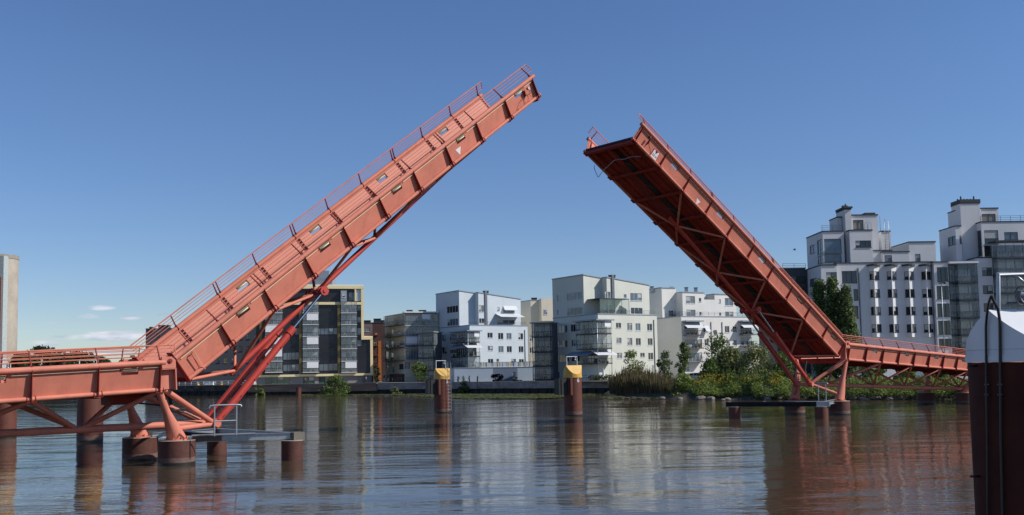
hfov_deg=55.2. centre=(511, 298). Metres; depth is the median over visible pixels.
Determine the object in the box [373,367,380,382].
tree
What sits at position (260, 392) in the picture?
bush
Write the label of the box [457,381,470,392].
bush
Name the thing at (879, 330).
window
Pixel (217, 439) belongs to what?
guard platform
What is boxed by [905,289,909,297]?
window
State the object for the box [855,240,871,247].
window
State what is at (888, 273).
window
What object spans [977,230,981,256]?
window
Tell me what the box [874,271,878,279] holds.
window
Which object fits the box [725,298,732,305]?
window
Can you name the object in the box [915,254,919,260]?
window
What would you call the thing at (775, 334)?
hydraulic cylinder
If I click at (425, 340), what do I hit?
window
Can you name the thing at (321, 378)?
window
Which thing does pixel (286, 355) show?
window
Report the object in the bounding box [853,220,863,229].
window
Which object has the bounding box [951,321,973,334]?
window
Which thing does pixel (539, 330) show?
window
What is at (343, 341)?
window
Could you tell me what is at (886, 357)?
fixed span
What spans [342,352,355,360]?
window
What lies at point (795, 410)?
bridge pier
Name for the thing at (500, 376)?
bush
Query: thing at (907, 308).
window
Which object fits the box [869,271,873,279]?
window
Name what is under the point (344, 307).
window
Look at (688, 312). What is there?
window
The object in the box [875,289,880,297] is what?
window
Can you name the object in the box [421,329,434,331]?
window
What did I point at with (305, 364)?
window
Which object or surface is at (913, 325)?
window
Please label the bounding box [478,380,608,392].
quay wall
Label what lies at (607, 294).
window
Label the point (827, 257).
window
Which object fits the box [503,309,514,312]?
window
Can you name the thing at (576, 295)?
window
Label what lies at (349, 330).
window
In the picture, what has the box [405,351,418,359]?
window
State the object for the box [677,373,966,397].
ground cover
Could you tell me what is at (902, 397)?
boulder
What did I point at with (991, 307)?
window
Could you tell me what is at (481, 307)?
window
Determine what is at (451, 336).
window
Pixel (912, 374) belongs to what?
bush
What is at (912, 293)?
window
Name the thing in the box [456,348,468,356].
window
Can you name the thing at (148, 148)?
sky
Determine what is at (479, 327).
apartment building
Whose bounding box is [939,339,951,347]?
window
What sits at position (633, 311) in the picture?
window
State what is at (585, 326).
window
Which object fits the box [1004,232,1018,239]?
window
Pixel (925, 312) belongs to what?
window
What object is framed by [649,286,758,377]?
apartment building
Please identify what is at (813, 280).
window
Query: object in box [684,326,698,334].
window
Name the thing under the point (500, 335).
window
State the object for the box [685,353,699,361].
window
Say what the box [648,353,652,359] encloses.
window
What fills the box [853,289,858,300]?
window
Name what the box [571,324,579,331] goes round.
window
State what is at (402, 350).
apartment building
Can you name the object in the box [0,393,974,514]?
water
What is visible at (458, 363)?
window
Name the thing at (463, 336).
window
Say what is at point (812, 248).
window
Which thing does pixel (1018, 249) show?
window
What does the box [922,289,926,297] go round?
window
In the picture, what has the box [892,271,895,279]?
window
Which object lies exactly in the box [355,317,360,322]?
window
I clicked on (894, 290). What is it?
window
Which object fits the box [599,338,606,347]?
window
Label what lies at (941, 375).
bush
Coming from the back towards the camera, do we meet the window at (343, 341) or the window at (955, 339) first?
the window at (343, 341)
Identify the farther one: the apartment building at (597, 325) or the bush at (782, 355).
the apartment building at (597, 325)
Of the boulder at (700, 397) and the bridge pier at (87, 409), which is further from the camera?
the boulder at (700, 397)
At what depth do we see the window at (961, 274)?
177.58 m
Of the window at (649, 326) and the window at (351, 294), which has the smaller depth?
the window at (649, 326)
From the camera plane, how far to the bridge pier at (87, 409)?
74.19 m
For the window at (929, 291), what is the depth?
176.37 m
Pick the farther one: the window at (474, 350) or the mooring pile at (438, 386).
the window at (474, 350)
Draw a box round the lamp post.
[939,281,945,352]
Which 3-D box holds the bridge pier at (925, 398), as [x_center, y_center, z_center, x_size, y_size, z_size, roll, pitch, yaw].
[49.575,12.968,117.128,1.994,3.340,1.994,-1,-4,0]
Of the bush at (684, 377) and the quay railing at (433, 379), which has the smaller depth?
the bush at (684, 377)
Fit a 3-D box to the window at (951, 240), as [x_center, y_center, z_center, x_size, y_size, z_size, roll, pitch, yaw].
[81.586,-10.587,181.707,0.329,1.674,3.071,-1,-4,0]
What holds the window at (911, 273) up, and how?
in the apartment building at (896, 293)
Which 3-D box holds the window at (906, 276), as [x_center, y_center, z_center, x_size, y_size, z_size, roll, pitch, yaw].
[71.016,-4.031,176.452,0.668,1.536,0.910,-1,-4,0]
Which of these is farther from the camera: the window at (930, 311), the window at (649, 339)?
the window at (649, 339)
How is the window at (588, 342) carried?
in the apartment building at (597, 325)
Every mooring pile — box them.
[425,360,451,412]
[554,356,582,415]
[965,272,1023,514]
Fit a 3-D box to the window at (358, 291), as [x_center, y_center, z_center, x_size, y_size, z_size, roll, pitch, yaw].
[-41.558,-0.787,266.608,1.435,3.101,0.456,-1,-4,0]
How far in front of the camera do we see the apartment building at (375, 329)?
299.97 m
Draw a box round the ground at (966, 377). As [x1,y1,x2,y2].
[241,368,967,385]
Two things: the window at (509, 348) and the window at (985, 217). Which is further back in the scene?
the window at (509, 348)
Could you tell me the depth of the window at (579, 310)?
222.46 m
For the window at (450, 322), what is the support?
in the apartment building at (479, 327)
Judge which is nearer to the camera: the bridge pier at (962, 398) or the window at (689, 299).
the bridge pier at (962, 398)
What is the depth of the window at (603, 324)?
215.72 m
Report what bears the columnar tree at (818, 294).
on the ground at (966, 377)
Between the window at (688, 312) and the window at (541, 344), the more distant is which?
the window at (688, 312)
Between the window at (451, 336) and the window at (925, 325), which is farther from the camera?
the window at (451, 336)
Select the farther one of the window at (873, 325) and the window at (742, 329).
the window at (742, 329)
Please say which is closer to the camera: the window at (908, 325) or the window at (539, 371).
the window at (908, 325)
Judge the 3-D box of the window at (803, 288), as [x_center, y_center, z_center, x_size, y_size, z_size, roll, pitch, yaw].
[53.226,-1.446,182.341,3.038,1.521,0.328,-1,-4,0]
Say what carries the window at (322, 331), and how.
in the apartment building at (326, 340)
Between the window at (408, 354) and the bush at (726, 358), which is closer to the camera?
the bush at (726, 358)
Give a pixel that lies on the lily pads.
(502, 396)
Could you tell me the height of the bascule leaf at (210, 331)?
22.531 m
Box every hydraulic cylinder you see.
[201,289,308,419]
[212,288,321,428]
[741,308,798,386]
[755,307,812,386]
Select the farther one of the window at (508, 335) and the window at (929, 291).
the window at (508, 335)
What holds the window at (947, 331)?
in the apartment building at (896, 293)
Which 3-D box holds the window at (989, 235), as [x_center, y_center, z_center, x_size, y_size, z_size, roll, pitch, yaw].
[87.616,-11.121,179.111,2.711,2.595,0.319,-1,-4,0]
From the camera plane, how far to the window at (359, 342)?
265.79 m
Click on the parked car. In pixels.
(694, 375)
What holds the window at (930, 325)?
in the apartment building at (896, 293)
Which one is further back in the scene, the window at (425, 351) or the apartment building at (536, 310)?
the apartment building at (536, 310)
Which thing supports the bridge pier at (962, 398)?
in the water
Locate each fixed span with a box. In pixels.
[0,344,220,440]
[788,334,992,400]
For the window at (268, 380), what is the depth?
259.57 m
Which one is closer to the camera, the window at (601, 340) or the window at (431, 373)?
the window at (601, 340)
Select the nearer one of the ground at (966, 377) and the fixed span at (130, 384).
the fixed span at (130, 384)
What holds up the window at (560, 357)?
in the apartment building at (597, 325)
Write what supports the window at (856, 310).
in the apartment building at (896, 293)
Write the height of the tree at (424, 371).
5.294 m
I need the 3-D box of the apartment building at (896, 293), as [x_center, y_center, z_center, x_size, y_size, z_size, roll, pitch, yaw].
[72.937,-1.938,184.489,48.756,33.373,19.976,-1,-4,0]
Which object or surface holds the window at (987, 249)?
in the apartment building at (896, 293)
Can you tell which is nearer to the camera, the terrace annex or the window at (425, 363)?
the terrace annex
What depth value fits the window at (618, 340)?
218.05 m
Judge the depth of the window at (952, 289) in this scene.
177.32 m
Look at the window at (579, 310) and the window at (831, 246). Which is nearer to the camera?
the window at (831, 246)
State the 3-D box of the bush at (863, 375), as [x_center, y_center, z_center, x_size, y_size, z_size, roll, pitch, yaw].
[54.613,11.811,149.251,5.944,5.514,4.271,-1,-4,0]
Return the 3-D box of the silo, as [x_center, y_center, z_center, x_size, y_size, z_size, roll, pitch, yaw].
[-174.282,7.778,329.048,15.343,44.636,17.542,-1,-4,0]
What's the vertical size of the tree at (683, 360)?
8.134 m
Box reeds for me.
[607,365,677,394]
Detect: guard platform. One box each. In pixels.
[152,404,304,460]
[726,382,835,418]
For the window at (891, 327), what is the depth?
175.77 m
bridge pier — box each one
[0,364,16,437]
[76,360,103,442]
[122,436,157,461]
[158,439,195,465]
[784,400,804,414]
[829,401,850,414]
[917,392,935,403]
[955,392,968,403]
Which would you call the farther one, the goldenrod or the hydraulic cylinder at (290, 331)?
the goldenrod
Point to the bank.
(685, 395)
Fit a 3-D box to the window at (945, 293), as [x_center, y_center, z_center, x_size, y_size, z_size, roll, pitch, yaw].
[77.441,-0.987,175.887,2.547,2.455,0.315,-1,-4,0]
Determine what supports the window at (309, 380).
in the apartment building at (326, 340)
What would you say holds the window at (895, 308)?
in the apartment building at (896, 293)
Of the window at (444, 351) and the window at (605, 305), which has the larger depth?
the window at (444, 351)
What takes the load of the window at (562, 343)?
in the apartment building at (597, 325)
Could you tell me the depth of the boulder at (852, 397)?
136.19 m
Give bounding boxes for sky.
[0,0,1023,363]
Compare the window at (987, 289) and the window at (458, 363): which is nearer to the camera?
the window at (987, 289)
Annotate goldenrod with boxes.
[693,372,783,385]
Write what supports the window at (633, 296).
in the apartment building at (597, 325)
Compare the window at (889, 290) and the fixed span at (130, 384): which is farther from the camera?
the window at (889, 290)
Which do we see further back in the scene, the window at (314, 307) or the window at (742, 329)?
the window at (314, 307)
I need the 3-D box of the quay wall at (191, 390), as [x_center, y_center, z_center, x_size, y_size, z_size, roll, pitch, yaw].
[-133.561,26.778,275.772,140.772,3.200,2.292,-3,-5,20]
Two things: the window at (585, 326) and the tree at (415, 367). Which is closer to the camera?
the window at (585, 326)
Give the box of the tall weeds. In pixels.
[722,363,780,383]
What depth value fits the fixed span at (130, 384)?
51.41 m
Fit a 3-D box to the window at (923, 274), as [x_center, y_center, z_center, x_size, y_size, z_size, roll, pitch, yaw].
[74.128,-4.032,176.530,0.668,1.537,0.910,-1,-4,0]
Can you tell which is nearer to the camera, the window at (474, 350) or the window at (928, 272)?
the window at (928, 272)
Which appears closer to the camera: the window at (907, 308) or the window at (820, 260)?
the window at (907, 308)
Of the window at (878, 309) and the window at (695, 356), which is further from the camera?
the window at (695, 356)
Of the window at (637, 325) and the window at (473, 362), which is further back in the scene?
the window at (473, 362)
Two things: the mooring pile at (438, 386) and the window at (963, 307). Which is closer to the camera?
the mooring pile at (438, 386)
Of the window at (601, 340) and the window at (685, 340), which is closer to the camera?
the window at (601, 340)
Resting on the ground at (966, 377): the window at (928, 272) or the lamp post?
the lamp post
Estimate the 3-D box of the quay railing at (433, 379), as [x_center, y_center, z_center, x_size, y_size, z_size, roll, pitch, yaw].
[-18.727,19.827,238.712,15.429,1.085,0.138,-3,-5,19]
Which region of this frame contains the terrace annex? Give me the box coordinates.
[450,361,534,381]
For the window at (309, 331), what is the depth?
262.44 m
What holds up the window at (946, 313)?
in the apartment building at (896, 293)
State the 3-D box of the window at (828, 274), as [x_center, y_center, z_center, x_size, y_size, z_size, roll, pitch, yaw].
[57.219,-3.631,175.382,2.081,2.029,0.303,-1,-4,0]
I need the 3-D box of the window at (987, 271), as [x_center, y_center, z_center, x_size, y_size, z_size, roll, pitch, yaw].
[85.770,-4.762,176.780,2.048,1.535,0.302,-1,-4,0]
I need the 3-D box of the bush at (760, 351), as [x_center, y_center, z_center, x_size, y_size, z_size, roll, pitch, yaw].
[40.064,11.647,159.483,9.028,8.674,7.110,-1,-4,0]
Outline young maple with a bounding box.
[699,331,729,378]
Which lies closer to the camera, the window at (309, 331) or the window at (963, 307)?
the window at (963, 307)
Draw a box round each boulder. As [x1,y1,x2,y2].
[695,396,706,399]
[848,396,856,399]
[894,394,907,399]
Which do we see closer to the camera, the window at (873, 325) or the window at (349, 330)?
the window at (873, 325)
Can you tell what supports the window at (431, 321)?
in the apartment building at (402, 350)
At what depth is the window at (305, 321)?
262.51 m
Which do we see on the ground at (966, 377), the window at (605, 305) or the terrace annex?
the terrace annex
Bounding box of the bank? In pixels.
[604,379,967,399]
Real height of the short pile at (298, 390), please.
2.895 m
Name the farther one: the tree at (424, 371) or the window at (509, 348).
the window at (509, 348)
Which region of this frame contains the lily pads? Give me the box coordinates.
[301,393,664,398]
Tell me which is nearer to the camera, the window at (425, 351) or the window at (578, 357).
the window at (578, 357)
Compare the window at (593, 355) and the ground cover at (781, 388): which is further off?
the window at (593, 355)
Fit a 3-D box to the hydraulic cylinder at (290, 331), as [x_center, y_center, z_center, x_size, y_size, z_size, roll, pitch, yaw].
[-14.417,3.400,58.763,7.502,8.441,0.543,3,-6,-40]
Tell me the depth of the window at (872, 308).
175.96 m
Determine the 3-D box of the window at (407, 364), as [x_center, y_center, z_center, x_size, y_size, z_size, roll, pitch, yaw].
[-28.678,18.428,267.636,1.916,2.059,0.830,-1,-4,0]
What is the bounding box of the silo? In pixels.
[0,254,18,367]
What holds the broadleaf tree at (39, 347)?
on the ground at (966, 377)
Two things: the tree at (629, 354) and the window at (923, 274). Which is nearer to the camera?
the window at (923, 274)
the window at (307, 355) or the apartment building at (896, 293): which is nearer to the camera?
the apartment building at (896, 293)
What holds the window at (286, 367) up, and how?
in the apartment building at (326, 340)
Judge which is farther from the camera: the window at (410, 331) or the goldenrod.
the window at (410, 331)
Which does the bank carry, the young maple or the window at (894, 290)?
the young maple
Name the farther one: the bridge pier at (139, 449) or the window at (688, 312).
the window at (688, 312)
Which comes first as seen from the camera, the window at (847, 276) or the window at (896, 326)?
the window at (896, 326)
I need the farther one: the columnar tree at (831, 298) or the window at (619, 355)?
the window at (619, 355)
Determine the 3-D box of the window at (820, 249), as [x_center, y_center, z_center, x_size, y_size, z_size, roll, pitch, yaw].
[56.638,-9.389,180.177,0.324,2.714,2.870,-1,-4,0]
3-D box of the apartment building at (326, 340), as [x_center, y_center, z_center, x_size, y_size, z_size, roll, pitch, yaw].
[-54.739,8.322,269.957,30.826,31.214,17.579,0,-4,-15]
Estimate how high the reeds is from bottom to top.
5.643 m
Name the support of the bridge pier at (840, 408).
in the water
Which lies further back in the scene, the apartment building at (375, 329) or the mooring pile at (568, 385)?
the apartment building at (375, 329)
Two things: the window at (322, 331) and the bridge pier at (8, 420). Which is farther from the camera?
the window at (322, 331)
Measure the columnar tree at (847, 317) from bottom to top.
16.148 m
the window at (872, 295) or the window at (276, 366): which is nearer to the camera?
the window at (872, 295)
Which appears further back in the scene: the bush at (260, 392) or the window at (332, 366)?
the window at (332, 366)
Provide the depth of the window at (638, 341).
221.16 m
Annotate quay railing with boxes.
[190,381,215,384]
[406,377,464,381]
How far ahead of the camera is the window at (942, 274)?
176.24 m
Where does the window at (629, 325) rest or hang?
in the apartment building at (597, 325)
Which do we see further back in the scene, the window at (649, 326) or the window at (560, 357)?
the window at (560, 357)
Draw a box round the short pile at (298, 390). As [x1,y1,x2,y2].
[295,387,300,394]
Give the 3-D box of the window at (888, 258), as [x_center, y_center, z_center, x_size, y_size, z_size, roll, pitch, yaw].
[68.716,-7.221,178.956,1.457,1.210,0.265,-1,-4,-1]
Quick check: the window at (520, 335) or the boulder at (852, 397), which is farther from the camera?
the window at (520, 335)
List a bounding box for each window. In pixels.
[265,377,289,383]
[266,316,280,323]
[266,363,280,371]
[283,352,298,359]
[283,364,298,371]
[303,305,316,311]
[303,316,316,323]
[303,328,316,335]
[303,377,314,383]
[304,340,317,347]
[304,352,317,360]
[304,363,317,371]
[317,328,336,334]
[318,376,324,383]
[319,363,337,370]
[342,305,354,311]
[342,316,354,323]
[342,328,354,335]
[342,340,354,347]
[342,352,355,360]
[342,364,355,371]
[349,292,354,300]
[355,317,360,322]
[355,328,360,334]
[356,290,360,300]
[357,340,361,345]
[403,362,409,368]
[404,316,419,324]
[405,327,420,335]
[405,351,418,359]
[421,318,434,324]
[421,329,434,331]
[421,337,434,344]
[421,349,434,357]
[422,362,434,369]
[423,371,433,378]
[442,347,446,353]
[447,305,457,313]
[447,318,457,325]
[449,334,455,340]
[456,334,468,342]
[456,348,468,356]
[456,361,467,367]
[471,348,476,355]
[471,360,476,366]
[479,305,483,311]
[497,320,514,323]
[498,333,503,339]
[498,346,503,352]
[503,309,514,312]
[506,333,511,339]
[507,346,511,352]
[518,333,522,339]
[535,327,549,335]
[535,342,551,350]
[536,356,551,364]
[536,369,551,378]
[557,325,566,332]
[558,340,567,347]
[558,355,568,361]
[567,292,581,300]
[567,307,582,315]
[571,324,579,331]
[571,339,579,346]
[572,356,579,361]
[582,323,596,333]
[582,338,596,348]
[582,353,596,362]
[599,323,606,332]
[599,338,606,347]
[600,355,607,362]
[604,304,611,312]
[605,292,609,297]
[616,338,621,343]
[617,353,622,358]
[627,323,632,330]
[627,338,632,345]
[630,293,641,300]
[631,308,641,313]
[635,323,639,330]
[636,338,640,345]
[647,324,651,330]
[648,338,652,345]
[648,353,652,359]
[668,310,675,316]
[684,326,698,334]
[684,339,698,347]
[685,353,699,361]
[686,296,695,303]
[686,310,694,315]
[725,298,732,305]
[740,326,751,333]
[740,337,751,344]
[790,276,805,283]
[799,286,805,293]
[810,244,814,253]
[810,278,816,286]
[817,239,822,254]
[817,255,822,264]
[824,239,841,253]
[824,254,840,261]
[826,272,836,283]
[842,271,856,283]
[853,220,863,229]
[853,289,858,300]
[853,306,858,318]
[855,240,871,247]
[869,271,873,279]
[870,289,874,297]
[871,307,874,314]
[871,324,875,332]
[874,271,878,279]
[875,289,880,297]
[876,307,880,314]
[877,324,881,332]
[885,255,892,261]
[887,271,891,279]
[888,289,891,297]
[888,307,892,314]
[889,324,893,332]
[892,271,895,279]
[893,289,897,297]
[894,307,897,314]
[894,324,899,332]
[904,271,908,279]
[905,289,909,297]
[906,307,909,314]
[906,324,911,332]
[909,271,913,279]
[910,289,915,297]
[911,307,915,314]
[912,324,916,332]
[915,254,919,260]
[921,271,925,279]
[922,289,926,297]
[923,307,927,314]
[924,324,928,332]
[926,271,930,279]
[927,289,932,297]
[928,307,932,314]
[929,324,933,332]
[936,286,949,299]
[937,267,950,281]
[937,303,950,316]
[938,321,951,334]
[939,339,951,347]
[948,236,955,245]
[949,269,970,282]
[950,286,971,299]
[950,304,972,317]
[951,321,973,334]
[951,336,967,347]
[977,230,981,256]
[982,214,995,220]
[982,267,992,275]
[983,285,993,293]
[984,230,998,243]
[984,246,991,256]
[984,303,993,311]
[992,245,1023,257]
[993,262,1023,274]
[994,280,1023,292]
[995,297,1023,309]
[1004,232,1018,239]
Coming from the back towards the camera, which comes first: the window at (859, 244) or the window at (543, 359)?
the window at (543, 359)
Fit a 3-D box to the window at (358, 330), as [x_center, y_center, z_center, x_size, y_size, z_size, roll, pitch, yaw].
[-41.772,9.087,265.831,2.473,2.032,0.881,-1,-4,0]
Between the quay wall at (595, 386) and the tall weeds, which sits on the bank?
the tall weeds
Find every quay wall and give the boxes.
[164,384,247,395]
[248,383,376,394]
[377,382,477,393]
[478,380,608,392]
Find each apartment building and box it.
[145,325,255,384]
[256,271,372,383]
[364,318,384,381]
[382,310,438,381]
[415,290,527,381]
[521,298,552,365]
[530,274,657,380]
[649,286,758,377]
[759,196,1023,378]
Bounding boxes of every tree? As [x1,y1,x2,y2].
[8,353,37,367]
[26,345,59,366]
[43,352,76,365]
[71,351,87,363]
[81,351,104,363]
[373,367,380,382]
[411,361,424,381]
[419,364,428,381]
[621,349,645,373]
[656,350,672,376]
[674,342,691,375]
[810,278,828,379]
[822,275,841,378]
[835,284,861,379]
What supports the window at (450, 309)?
in the apartment building at (479, 327)
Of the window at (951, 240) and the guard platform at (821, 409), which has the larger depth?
the window at (951, 240)
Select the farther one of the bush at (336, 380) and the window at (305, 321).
the window at (305, 321)
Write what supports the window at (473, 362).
in the apartment building at (479, 327)
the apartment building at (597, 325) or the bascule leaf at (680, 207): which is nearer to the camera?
the bascule leaf at (680, 207)
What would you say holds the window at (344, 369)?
in the apartment building at (326, 340)
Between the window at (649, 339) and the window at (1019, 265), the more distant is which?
the window at (649, 339)
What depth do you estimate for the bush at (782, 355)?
157.22 m
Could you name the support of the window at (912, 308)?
in the apartment building at (896, 293)
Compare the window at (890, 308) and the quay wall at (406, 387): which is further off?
the quay wall at (406, 387)
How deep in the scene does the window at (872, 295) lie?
176.15 m
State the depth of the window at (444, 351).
267.49 m
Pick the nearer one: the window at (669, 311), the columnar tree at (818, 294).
the columnar tree at (818, 294)
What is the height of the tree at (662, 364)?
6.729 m
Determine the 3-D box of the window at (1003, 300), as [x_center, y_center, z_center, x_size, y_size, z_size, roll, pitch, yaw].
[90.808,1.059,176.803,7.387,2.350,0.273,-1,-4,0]
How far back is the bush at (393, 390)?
230.98 m
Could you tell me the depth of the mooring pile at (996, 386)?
13.10 m
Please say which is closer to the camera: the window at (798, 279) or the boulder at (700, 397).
the boulder at (700, 397)
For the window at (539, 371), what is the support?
in the apartment building at (597, 325)
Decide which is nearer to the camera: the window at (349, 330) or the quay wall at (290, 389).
the quay wall at (290, 389)
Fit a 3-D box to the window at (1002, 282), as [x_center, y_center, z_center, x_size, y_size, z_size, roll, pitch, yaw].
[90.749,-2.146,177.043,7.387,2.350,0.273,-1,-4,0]
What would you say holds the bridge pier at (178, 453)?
in the water
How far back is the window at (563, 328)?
226.49 m
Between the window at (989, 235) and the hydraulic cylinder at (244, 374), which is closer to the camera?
the hydraulic cylinder at (244, 374)
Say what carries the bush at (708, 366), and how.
on the bank
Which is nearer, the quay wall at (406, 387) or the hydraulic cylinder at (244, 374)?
the hydraulic cylinder at (244, 374)
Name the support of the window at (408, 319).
in the apartment building at (402, 350)
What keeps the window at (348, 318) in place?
in the apartment building at (326, 340)
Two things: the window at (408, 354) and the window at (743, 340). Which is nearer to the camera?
the window at (743, 340)
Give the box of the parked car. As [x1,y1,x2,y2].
[687,373,702,378]
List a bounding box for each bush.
[254,384,265,395]
[317,375,350,394]
[391,386,402,393]
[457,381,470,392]
[491,374,502,380]
[670,373,696,395]
[698,357,726,381]
[713,345,748,381]
[734,343,777,379]
[769,351,794,380]
[856,367,886,379]
[893,370,918,379]
[932,373,948,378]
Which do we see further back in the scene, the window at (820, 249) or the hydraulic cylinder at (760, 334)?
the window at (820, 249)
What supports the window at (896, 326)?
in the apartment building at (896, 293)
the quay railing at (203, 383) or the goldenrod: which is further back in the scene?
the quay railing at (203, 383)
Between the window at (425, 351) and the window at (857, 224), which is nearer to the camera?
the window at (857, 224)
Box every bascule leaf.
[130,64,541,381]
[583,113,846,358]
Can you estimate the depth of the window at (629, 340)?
219.71 m

